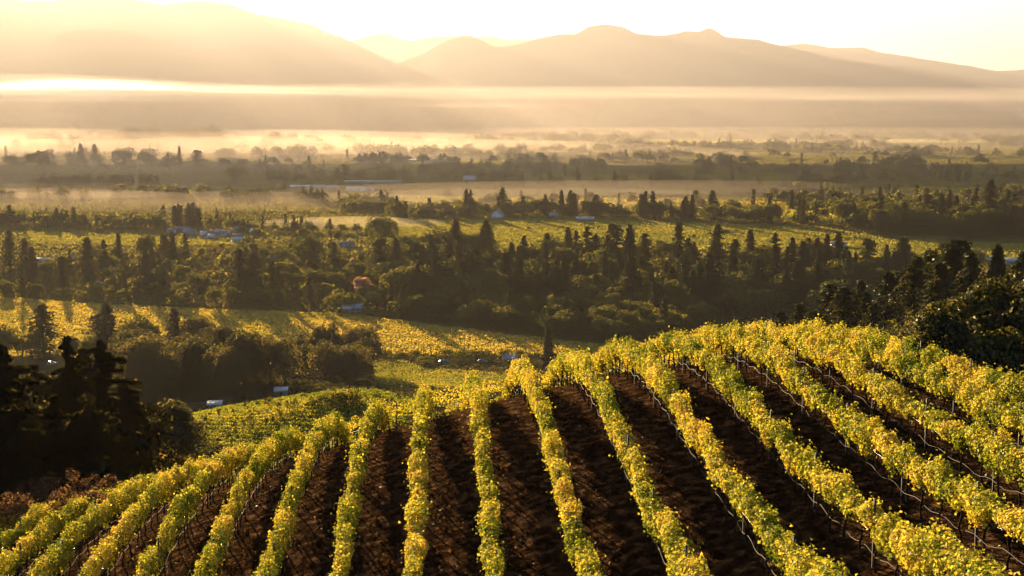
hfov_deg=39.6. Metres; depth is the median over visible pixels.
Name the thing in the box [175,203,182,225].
conifer tree
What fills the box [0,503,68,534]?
vine row
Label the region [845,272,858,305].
conifer tree
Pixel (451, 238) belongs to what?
conifer tree
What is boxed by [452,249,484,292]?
conifer tree
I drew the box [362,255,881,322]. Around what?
undergrowth
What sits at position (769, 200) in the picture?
conifer tree
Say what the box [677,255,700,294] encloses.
conifer tree
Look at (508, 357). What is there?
camper van
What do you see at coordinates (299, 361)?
oak tree
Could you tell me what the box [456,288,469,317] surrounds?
conifer tree
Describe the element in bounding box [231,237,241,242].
cottage
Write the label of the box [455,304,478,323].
broadleaf tree
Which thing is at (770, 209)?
broadleaf tree
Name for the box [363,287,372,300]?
autumn tree
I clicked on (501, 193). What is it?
conifer tree
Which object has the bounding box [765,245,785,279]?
conifer tree
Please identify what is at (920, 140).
field
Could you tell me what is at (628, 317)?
broadleaf tree
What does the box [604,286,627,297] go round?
broadleaf tree
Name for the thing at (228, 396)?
undergrowth
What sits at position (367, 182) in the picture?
warehouse
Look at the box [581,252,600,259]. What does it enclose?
broadleaf tree
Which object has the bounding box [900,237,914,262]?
conifer tree
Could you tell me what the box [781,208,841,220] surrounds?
field
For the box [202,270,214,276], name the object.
autumn tree
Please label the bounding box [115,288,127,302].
autumn tree
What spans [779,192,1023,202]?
undergrowth
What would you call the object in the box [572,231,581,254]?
conifer tree
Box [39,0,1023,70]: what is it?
sky
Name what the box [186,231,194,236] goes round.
village house
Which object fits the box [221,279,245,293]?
broadleaf tree
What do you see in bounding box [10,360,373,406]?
undergrowth
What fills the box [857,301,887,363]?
conifer tree
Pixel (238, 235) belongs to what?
village house
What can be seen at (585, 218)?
barn
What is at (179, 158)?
conifer tree
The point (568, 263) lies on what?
conifer tree
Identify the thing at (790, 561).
vine row
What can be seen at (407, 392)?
grapevines
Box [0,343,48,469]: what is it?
conifer tree
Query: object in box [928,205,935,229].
conifer tree
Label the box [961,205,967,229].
conifer tree
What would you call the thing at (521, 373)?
vine row
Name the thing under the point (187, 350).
oak tree
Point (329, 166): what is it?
field
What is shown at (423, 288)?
conifer tree
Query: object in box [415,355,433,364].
olive tree
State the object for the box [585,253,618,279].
broadleaf tree
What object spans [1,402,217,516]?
conifer tree
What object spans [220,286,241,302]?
broadleaf tree
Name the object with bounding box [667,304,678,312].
autumn tree
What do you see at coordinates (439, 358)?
olive tree
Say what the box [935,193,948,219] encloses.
conifer tree
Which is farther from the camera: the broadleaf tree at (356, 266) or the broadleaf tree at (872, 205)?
the broadleaf tree at (872, 205)
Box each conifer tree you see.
[0,231,20,267]
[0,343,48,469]
[0,407,112,532]
[1,394,118,533]
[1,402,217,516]
[2,364,64,430]
[6,205,14,225]
[14,264,31,297]
[15,238,29,269]
[15,303,64,363]
[23,246,42,278]
[26,336,115,444]
[36,348,148,427]
[44,339,215,459]
[51,207,62,225]
[51,256,71,289]
[66,248,74,269]
[74,236,98,276]
[76,143,86,161]
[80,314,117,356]
[88,144,101,162]
[93,303,120,354]
[94,239,112,269]
[98,383,214,487]
[105,424,163,473]
[114,231,124,260]
[122,270,128,294]
[130,251,159,293]
[149,247,158,270]
[157,234,173,262]
[158,269,169,289]
[160,234,169,253]
[161,308,183,340]
[165,153,170,169]
[168,231,181,259]
[171,207,179,222]
[175,146,183,171]
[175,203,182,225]
[178,232,190,256]
[184,150,207,169]
[188,202,196,224]
[213,329,230,384]
[223,249,252,296]
[237,252,270,300]
[266,261,281,289]
[275,264,283,289]
[299,276,318,306]
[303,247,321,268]
[305,156,311,169]
[327,242,339,268]
[341,168,348,180]
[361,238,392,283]
[376,189,385,202]
[388,277,395,309]
[390,196,400,217]
[392,238,403,258]
[394,284,415,319]
[401,243,433,266]
[407,263,427,294]
[415,244,431,268]
[415,278,432,309]
[426,235,437,253]
[427,243,440,266]
[427,257,441,290]
[429,255,441,282]
[430,247,438,267]
[440,239,455,260]
[442,236,455,256]
[445,219,464,249]
[449,260,473,291]
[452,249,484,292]
[452,250,463,271]
[453,235,467,255]
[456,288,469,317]
[461,189,469,213]
[466,190,475,216]
[474,220,498,252]
[495,187,508,208]
[495,251,516,295]
[503,288,519,320]
[507,242,515,259]
[513,255,526,279]
[514,247,521,260]
[519,235,535,261]
[537,261,554,291]
[539,241,552,261]
[540,194,550,215]
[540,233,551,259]
[540,326,556,368]
[547,169,552,187]
[547,252,566,295]
[555,254,574,286]
[557,190,565,214]
[559,253,575,280]
[560,190,578,216]
[563,226,573,248]
[570,255,583,287]
[572,193,579,214]
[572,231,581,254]
[577,226,592,257]
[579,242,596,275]
[589,197,597,216]
[589,234,602,250]
[595,195,601,216]
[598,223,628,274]
[598,250,613,289]
[601,235,610,250]
[609,171,618,191]
[609,249,626,282]
[615,255,647,298]
[621,224,638,257]
[636,194,648,217]
[636,233,658,272]
[636,255,653,274]
[641,191,651,219]
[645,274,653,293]
[646,191,658,218]
[646,281,663,308]
[657,297,673,332]
[660,261,670,280]
[666,222,688,275]
[667,266,678,294]
[675,246,704,279]
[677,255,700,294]
[678,196,690,219]
[679,201,685,219]
[683,237,699,257]
[683,270,705,300]
[687,194,697,219]
[693,253,724,305]
[700,258,716,301]
[701,190,720,219]
[706,241,725,270]
[707,223,729,261]
[707,229,720,252]
[722,248,742,285]
[724,239,743,265]
[744,229,757,253]
[765,195,771,221]
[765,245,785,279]
[769,233,784,263]
[772,309,789,350]
[782,246,793,263]
[783,237,799,263]
[787,190,795,209]
[787,302,807,325]
[793,240,813,278]
[796,198,801,217]
[799,198,806,223]
[803,259,812,282]
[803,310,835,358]
[807,260,824,293]
[809,238,825,266]
[809,247,825,290]
[813,283,848,325]
[814,247,836,268]
[823,233,833,264]
[824,286,864,330]
[830,232,844,263]
[833,245,852,282]
[840,251,856,283]
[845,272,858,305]
[849,278,866,326]
[851,203,857,226]
[852,253,863,280]
[853,290,872,354]
[855,238,880,279]
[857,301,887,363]
[872,270,903,326]
[876,196,887,227]
[877,188,882,198]
[878,244,891,270]
[883,255,931,327]
[886,236,913,271]
[887,251,900,271]
[892,271,908,316]
[894,264,953,319]
[895,201,914,234]
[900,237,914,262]
[901,248,937,318]
[904,238,990,311]
[912,262,961,317]
[916,195,923,204]
[924,194,935,205]
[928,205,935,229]
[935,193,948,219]
[946,189,953,208]
[951,251,986,302]
[953,195,959,205]
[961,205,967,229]
[968,197,976,208]
[973,188,979,204]
[979,179,1000,210]
[982,243,1010,279]
[1004,190,1010,217]
[1006,205,1021,233]
[1007,252,1023,287]
[1011,194,1016,215]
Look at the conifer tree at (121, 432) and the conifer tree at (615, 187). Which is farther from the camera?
the conifer tree at (615, 187)
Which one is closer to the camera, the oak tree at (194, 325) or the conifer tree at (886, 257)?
the oak tree at (194, 325)
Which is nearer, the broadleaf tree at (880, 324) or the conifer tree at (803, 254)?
the broadleaf tree at (880, 324)
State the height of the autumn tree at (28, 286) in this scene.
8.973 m
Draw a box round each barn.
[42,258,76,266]
[576,217,594,220]
[1004,258,1019,264]
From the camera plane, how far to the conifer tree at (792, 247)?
951.34 m
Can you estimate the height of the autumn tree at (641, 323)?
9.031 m
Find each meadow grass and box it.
[0,134,1023,234]
[0,227,1023,311]
[376,352,658,374]
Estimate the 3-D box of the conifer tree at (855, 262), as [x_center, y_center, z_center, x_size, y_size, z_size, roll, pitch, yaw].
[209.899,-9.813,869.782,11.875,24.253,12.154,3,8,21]
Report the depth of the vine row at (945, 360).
56.53 m
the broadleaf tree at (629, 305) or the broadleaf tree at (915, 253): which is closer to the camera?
the broadleaf tree at (629, 305)
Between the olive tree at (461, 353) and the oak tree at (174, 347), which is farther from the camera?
the olive tree at (461, 353)
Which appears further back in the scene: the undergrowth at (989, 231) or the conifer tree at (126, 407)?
the undergrowth at (989, 231)
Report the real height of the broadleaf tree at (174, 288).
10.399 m
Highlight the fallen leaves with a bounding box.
[2,359,1023,575]
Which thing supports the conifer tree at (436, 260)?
on the ground at (612, 491)
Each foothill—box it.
[0,30,460,130]
[161,112,1023,132]
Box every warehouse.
[289,185,339,190]
[344,180,401,183]
[346,187,373,191]
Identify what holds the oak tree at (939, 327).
on the ground at (612, 491)
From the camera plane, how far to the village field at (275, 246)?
1141.34 m
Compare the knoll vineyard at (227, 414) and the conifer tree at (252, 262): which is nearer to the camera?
the knoll vineyard at (227, 414)
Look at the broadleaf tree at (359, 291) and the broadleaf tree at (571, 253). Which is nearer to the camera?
the broadleaf tree at (359, 291)
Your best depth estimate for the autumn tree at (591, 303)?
782.42 m
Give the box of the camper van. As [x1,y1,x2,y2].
[502,354,517,359]
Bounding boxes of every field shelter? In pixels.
[206,400,222,408]
[273,387,287,397]
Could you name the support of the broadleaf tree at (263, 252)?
on the ground at (612, 491)
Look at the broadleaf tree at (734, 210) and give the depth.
1344.96 m
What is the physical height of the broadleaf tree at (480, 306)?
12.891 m
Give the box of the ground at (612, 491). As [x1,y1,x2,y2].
[0,119,1023,575]
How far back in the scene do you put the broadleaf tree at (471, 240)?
1039.08 m
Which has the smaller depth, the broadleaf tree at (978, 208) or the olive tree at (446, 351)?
the olive tree at (446, 351)
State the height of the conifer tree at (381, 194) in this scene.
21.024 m
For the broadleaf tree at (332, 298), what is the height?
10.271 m
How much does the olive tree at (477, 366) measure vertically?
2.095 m
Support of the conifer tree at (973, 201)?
on the ground at (612, 491)
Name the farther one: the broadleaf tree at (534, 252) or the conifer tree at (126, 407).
the broadleaf tree at (534, 252)
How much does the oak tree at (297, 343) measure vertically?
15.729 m
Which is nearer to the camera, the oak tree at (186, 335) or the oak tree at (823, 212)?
the oak tree at (186, 335)
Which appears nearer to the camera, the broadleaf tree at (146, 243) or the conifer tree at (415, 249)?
the conifer tree at (415, 249)
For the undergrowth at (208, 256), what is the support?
on the ground at (612, 491)
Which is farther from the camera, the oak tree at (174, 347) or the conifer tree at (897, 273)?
the oak tree at (174, 347)
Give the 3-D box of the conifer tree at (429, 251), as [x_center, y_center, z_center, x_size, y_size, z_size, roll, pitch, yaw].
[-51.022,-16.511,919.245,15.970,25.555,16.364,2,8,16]
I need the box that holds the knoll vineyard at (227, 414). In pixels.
[149,388,442,460]
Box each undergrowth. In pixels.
[0,177,391,231]
[0,239,373,309]
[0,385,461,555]
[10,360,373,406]
[115,378,377,420]
[341,201,476,213]
[349,294,709,341]
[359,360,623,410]
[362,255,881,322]
[394,208,831,221]
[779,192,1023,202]
[829,214,1023,237]
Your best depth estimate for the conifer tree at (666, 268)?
838.61 m
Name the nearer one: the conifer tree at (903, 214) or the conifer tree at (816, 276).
the conifer tree at (816, 276)
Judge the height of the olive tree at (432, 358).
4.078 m
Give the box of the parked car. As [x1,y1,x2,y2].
[439,359,449,362]
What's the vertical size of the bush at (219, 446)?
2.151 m
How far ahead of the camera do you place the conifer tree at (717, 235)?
933.41 m
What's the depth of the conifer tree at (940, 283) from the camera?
271.38 m
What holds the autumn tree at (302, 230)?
on the ground at (612, 491)
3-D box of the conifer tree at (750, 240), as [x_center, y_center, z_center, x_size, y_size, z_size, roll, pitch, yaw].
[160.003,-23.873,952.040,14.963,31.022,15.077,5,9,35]
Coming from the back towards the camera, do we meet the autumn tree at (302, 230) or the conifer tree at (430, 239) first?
the autumn tree at (302, 230)
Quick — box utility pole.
[464,316,464,348]
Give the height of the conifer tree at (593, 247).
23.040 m
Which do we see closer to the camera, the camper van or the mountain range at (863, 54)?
the camper van
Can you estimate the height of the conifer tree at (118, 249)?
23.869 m
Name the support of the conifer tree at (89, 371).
on the ground at (612, 491)
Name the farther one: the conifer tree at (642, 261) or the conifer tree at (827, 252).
the conifer tree at (827, 252)
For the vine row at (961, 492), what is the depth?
44.12 m
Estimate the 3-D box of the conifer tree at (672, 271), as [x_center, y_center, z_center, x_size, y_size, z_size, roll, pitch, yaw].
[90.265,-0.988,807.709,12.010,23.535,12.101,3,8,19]
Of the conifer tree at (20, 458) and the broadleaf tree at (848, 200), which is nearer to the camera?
the conifer tree at (20, 458)
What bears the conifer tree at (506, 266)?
on the ground at (612, 491)
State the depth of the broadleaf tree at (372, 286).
830.37 m
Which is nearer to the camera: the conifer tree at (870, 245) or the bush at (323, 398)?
the bush at (323, 398)
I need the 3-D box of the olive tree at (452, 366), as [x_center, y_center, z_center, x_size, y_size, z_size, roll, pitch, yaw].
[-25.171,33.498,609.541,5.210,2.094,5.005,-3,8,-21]
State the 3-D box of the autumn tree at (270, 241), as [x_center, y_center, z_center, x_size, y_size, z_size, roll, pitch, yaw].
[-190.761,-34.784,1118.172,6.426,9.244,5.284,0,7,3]
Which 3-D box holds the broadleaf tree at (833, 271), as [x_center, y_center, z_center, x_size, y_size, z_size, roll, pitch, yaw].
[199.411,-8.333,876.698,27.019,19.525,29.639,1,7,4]
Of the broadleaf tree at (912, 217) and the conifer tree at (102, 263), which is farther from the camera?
the broadleaf tree at (912, 217)
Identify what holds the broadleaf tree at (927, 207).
on the ground at (612, 491)
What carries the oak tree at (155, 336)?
on the ground at (612, 491)
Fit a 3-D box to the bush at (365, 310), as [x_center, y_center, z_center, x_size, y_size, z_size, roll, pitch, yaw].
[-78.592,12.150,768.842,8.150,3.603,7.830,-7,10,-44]
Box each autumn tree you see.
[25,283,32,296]
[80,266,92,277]
[89,284,104,299]
[102,268,111,276]
[104,274,118,285]
[106,285,115,299]
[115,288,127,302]
[194,246,206,256]
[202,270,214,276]
[202,274,211,289]
[266,238,272,245]
[298,227,307,236]
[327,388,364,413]
[340,292,356,305]
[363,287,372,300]
[364,270,376,282]
[364,291,382,304]
[547,294,563,309]
[583,299,596,310]
[594,300,604,307]
[633,292,647,303]
[635,318,652,332]
[645,313,659,321]
[651,308,660,320]
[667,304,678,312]
[675,314,691,327]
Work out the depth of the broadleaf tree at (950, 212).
1254.53 m
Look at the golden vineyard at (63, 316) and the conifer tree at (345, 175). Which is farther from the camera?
the conifer tree at (345, 175)
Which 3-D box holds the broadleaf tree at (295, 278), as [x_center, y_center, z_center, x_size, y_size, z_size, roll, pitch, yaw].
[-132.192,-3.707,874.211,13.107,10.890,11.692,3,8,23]
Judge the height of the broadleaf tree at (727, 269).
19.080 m
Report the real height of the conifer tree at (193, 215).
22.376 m
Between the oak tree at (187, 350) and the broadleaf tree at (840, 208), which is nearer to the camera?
the oak tree at (187, 350)
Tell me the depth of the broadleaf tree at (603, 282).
830.10 m
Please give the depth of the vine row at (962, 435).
49.07 m
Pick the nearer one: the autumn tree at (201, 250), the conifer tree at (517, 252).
the conifer tree at (517, 252)
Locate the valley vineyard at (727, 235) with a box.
[319,214,1023,264]
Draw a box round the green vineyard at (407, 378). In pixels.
[371,359,507,388]
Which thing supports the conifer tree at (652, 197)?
on the ground at (612, 491)
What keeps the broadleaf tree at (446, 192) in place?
on the ground at (612, 491)
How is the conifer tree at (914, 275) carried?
on the ground at (612, 491)
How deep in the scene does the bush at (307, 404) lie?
225.11 m
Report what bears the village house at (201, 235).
on the ground at (612, 491)
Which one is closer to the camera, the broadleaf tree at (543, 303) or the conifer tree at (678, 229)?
the broadleaf tree at (543, 303)
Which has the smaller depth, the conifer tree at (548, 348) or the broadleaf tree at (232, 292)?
the conifer tree at (548, 348)
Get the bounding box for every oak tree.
[97,337,155,384]
[108,328,171,377]
[112,334,183,399]
[131,331,169,387]
[131,342,187,390]
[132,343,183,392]
[145,398,213,460]
[166,336,184,343]
[170,332,205,342]
[171,336,213,392]
[180,315,218,339]
[196,324,237,345]
[201,346,252,392]
[220,329,266,395]
[229,331,270,341]
[246,335,297,387]
[267,341,303,384]
[288,339,304,367]
[294,330,328,365]
[307,338,342,379]
[311,322,342,344]
[313,345,342,379]
[321,346,377,380]
[333,229,343,240]
[334,353,374,381]
[338,324,383,359]
[348,336,385,375]
[819,208,829,217]
[896,310,919,367]
[906,277,1016,339]
[908,305,977,383]
[944,275,1023,334]
[944,326,1023,399]
[976,268,1023,309]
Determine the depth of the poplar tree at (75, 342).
627.86 m
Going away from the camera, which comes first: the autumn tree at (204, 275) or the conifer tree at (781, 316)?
the conifer tree at (781, 316)
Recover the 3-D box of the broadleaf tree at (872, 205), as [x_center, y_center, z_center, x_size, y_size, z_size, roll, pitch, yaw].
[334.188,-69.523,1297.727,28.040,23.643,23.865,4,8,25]
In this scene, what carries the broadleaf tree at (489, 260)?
on the ground at (612, 491)
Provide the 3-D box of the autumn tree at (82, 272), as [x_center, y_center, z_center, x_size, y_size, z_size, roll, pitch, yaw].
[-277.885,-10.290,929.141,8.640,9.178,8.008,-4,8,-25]
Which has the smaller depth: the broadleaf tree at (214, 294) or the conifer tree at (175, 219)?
the broadleaf tree at (214, 294)
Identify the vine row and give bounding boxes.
[0,480,133,575]
[0,493,82,553]
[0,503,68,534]
[26,467,193,575]
[78,454,234,575]
[132,440,275,575]
[188,424,305,575]
[246,409,353,575]
[291,382,464,457]
[326,396,393,575]
[398,382,435,575]
[444,380,574,414]
[455,363,608,408]
[459,368,510,575]
[500,351,609,575]
[543,345,712,575]
[591,334,901,575]
[606,352,688,372]
[623,326,1019,575]
[665,319,1023,569]
[715,317,1023,509]
[743,314,1023,449]
[783,323,1023,416]
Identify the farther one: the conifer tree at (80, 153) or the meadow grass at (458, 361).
the conifer tree at (80, 153)
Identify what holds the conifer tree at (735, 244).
on the ground at (612, 491)
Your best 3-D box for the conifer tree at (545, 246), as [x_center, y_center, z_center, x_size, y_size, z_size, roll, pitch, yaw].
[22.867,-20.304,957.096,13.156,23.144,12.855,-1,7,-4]
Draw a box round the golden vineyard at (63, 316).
[0,296,604,357]
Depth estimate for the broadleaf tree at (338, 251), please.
1022.78 m
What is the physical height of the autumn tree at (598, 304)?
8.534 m
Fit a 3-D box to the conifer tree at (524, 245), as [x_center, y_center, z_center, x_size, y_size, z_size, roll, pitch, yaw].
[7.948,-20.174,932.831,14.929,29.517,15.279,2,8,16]
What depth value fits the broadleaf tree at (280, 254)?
1006.64 m
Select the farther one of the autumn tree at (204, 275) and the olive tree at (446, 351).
the autumn tree at (204, 275)
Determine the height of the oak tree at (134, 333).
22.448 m
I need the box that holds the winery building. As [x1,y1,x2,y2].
[463,175,475,180]
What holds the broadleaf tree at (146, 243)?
on the ground at (612, 491)
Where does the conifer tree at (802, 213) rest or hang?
on the ground at (612, 491)
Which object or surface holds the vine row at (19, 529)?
on the ground at (612, 491)
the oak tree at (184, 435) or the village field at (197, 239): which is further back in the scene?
the village field at (197, 239)
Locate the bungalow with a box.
[338,240,354,247]
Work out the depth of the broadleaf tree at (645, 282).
810.75 m
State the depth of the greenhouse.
2676.45 m
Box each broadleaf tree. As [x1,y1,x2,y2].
[0,279,16,296]
[0,324,21,351]
[1,154,20,167]
[20,151,50,170]
[30,283,45,298]
[36,261,54,280]
[43,259,57,272]
[78,245,101,260]
[105,255,125,266]
[113,150,132,161]
[117,314,156,336]
[135,233,156,256]
[136,152,157,163]
[144,324,160,335]
[148,269,162,282]
[150,250,160,260]
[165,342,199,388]
[167,282,190,295]
[172,264,193,276]
[185,341,223,391]
[186,273,210,287]
[204,286,227,309]
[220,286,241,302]
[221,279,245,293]
[223,167,245,180]
[254,256,266,270]
[258,247,271,258]
[269,248,290,260]
[286,273,304,286]
[290,233,326,267]
[293,342,314,376]
[300,268,326,286]
[315,271,331,285]
[322,265,338,274]
[322,292,345,308]
[324,271,345,288]
[325,253,340,265]
[326,247,345,256]
[335,267,355,281]
[342,343,366,355]
[343,262,362,280]
[351,261,371,274]
[352,294,365,305]
[354,286,367,295]
[362,248,408,269]
[364,284,376,290]
[365,214,400,245]
[372,259,412,290]
[372,286,388,303]
[378,265,417,293]
[384,200,409,213]
[386,234,420,249]
[391,244,412,258]
[396,265,433,289]
[399,261,430,272]
[404,241,428,257]
[405,294,425,316]
[417,236,441,246]
[419,227,465,244]
[436,243,447,250]
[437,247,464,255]
[437,256,483,266]
[437,260,458,282]
[440,189,452,196]
[449,264,504,293]
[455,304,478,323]
[458,201,483,215]
[459,197,476,215]
[462,232,500,249]
[468,290,498,303]
[468,299,494,320]
[479,245,508,257]
[479,253,501,269]
[489,303,506,316]
[490,306,516,323]
[491,258,516,269]
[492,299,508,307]
[507,300,528,320]
[509,258,550,278]
[517,266,552,292]
[522,245,543,259]
[522,311,546,329]
[526,258,544,266]
[534,199,541,214]
[534,236,565,260]
[536,313,573,338]
[538,292,557,300]
[538,296,551,308]
[539,290,554,300]
[540,304,561,324]
[548,246,578,262]
[548,260,560,269]
[550,280,572,295]
[555,310,576,333]
[562,297,575,309]
[569,256,598,281]
[569,273,612,294]
[577,314,594,329]
[580,200,596,216]
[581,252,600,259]
[584,304,616,318]
[585,248,624,268]
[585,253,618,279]
[590,314,615,338]
[595,200,607,214]
[600,292,622,301]
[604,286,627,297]
[604,299,628,309]
[606,319,640,337]
[609,269,623,282]
[613,309,642,333]
[615,269,667,297]
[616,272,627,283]
[618,295,638,301]
[619,299,637,311]
[622,254,652,272]
[631,201,653,217]
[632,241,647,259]
[632,301,656,314]
[633,306,652,320]
[648,238,672,262]
[649,319,671,333]
[650,279,690,299]
[651,201,666,218]
[652,168,675,183]
[656,310,683,331]
[658,294,681,308]
[659,258,677,273]
[669,257,702,274]
[671,309,693,320]
[676,299,696,311]
[678,262,719,282]
[685,304,706,323]
[695,301,719,318]
[702,203,720,220]
[717,271,762,307]
[718,260,755,272]
[719,267,755,287]
[728,207,747,221]
[736,251,770,266]
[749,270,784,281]
[755,244,782,267]
[761,203,779,220]
[761,203,783,222]
[763,279,790,298]
[764,273,789,284]
[782,262,794,274]
[795,241,833,262]
[803,267,832,282]
[804,290,824,309]
[819,279,855,299]
[824,259,855,281]
[827,200,858,224]
[836,197,853,205]
[837,280,874,295]
[839,210,862,217]
[854,200,874,214]
[856,194,879,203]
[864,199,890,213]
[865,256,891,271]
[865,324,909,364]
[867,208,891,231]
[875,318,906,337]
[884,203,911,227]
[891,197,909,206]
[891,209,922,232]
[895,195,922,205]
[900,201,926,207]
[903,251,923,265]
[909,206,938,231]
[919,204,938,216]
[929,196,938,207]
[941,208,956,217]
[950,201,972,212]
[950,209,980,236]
[964,247,991,266]
[967,204,996,211]
[968,200,985,205]
[980,208,1002,233]
[988,199,1021,216]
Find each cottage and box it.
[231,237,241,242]
[549,212,558,216]
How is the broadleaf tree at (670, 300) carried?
on the ground at (612, 491)
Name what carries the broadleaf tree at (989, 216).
on the ground at (612, 491)
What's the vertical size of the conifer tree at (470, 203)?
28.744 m
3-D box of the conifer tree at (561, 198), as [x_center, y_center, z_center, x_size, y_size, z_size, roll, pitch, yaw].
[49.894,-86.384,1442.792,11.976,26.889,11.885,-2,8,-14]
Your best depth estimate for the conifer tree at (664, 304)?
704.29 m
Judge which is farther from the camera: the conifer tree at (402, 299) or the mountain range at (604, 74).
the mountain range at (604, 74)
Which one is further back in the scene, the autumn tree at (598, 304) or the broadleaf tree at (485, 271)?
the broadleaf tree at (485, 271)
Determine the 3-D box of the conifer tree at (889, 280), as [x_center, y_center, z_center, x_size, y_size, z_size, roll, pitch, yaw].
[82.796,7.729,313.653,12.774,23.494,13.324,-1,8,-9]
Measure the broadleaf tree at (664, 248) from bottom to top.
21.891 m
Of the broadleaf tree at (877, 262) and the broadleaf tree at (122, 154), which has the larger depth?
the broadleaf tree at (122, 154)
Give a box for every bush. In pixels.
[0,491,34,530]
[12,478,47,535]
[31,472,59,503]
[46,484,79,536]
[52,468,92,500]
[72,490,118,524]
[75,473,104,523]
[88,473,120,491]
[104,483,135,513]
[196,444,219,458]
[211,443,226,455]
[304,399,320,407]
[308,391,343,412]
[322,410,345,419]
[337,308,347,315]
[359,307,372,313]
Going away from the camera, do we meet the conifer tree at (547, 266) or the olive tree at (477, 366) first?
the olive tree at (477, 366)
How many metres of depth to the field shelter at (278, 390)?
401.98 m
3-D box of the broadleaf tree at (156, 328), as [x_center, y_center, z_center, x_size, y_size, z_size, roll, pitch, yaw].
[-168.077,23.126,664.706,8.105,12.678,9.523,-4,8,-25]
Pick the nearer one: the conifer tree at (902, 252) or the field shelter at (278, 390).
the field shelter at (278, 390)
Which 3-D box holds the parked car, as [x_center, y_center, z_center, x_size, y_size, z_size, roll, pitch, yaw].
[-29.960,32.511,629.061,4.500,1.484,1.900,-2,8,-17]
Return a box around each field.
[28,231,221,245]
[201,205,338,212]
[214,242,287,248]
[297,159,516,172]
[341,189,483,205]
[460,197,831,213]
[512,175,662,183]
[537,138,988,142]
[566,149,799,157]
[682,171,828,185]
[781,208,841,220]
[840,186,984,196]
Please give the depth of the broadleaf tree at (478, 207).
1428.06 m
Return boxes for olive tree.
[382,350,393,356]
[394,352,407,358]
[406,350,422,356]
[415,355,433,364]
[417,356,436,363]
[419,359,432,366]
[433,356,442,361]
[437,348,456,356]
[447,364,457,368]
[454,349,468,359]
[465,348,485,359]
[472,364,482,368]
[474,350,494,358]
[487,365,503,373]
[496,348,512,356]
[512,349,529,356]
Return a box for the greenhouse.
[409,159,450,162]
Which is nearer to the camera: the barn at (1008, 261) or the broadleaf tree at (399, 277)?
the broadleaf tree at (399, 277)
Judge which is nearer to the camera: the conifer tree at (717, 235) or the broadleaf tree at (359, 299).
the broadleaf tree at (359, 299)
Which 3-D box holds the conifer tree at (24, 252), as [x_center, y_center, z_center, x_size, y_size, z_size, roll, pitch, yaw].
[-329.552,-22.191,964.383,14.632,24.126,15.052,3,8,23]
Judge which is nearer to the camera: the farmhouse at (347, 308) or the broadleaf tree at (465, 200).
the farmhouse at (347, 308)
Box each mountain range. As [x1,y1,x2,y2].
[0,0,397,71]
[352,33,529,63]
[382,24,1023,126]
[784,44,1023,82]
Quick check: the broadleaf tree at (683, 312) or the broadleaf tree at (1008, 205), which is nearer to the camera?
the broadleaf tree at (683, 312)
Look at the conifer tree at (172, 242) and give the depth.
1034.72 m
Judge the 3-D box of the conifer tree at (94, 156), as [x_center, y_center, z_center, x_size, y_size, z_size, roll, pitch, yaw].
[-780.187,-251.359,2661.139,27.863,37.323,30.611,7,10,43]
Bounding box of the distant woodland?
[0,125,1023,313]
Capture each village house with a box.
[166,228,176,232]
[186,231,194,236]
[199,233,209,238]
[206,234,216,238]
[214,231,223,235]
[233,234,243,237]
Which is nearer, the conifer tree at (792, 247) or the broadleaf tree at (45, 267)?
the broadleaf tree at (45, 267)
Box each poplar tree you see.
[13,338,31,361]
[26,325,44,360]
[62,337,79,356]
[77,335,96,357]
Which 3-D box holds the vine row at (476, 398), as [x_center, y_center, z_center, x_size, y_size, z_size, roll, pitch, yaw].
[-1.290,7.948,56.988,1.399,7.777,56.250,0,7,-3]
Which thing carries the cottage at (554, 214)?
on the ground at (612, 491)
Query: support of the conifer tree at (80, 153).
on the ground at (612, 491)
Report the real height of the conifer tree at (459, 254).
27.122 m
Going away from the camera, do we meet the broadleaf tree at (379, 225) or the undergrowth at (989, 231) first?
the broadleaf tree at (379, 225)
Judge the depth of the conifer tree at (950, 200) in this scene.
1307.84 m
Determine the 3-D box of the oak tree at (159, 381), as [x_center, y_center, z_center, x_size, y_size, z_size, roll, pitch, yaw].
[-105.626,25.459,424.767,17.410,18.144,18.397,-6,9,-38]
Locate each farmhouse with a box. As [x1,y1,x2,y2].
[342,302,363,312]
[491,208,504,218]
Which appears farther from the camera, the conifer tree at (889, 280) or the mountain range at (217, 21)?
the mountain range at (217, 21)
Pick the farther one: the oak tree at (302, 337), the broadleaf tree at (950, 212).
the broadleaf tree at (950, 212)
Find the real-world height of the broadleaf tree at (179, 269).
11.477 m
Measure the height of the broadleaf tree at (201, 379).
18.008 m
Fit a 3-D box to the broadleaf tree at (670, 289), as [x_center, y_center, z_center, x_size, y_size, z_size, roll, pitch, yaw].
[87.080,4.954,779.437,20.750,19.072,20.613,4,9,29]
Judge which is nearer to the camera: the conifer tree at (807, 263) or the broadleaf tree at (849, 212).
the conifer tree at (807, 263)
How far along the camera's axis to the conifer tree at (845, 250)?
873.58 m
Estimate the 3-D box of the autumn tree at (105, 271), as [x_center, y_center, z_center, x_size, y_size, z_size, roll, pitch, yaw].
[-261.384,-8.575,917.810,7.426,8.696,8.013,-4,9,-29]
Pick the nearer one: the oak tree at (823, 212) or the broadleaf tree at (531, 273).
the broadleaf tree at (531, 273)
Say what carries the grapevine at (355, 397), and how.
on the ground at (612, 491)
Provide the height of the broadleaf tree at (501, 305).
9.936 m
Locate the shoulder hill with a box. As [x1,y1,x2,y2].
[0,11,398,88]
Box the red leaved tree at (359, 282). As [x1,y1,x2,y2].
[353,276,370,289]
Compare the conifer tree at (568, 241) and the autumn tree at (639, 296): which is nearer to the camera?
the autumn tree at (639, 296)

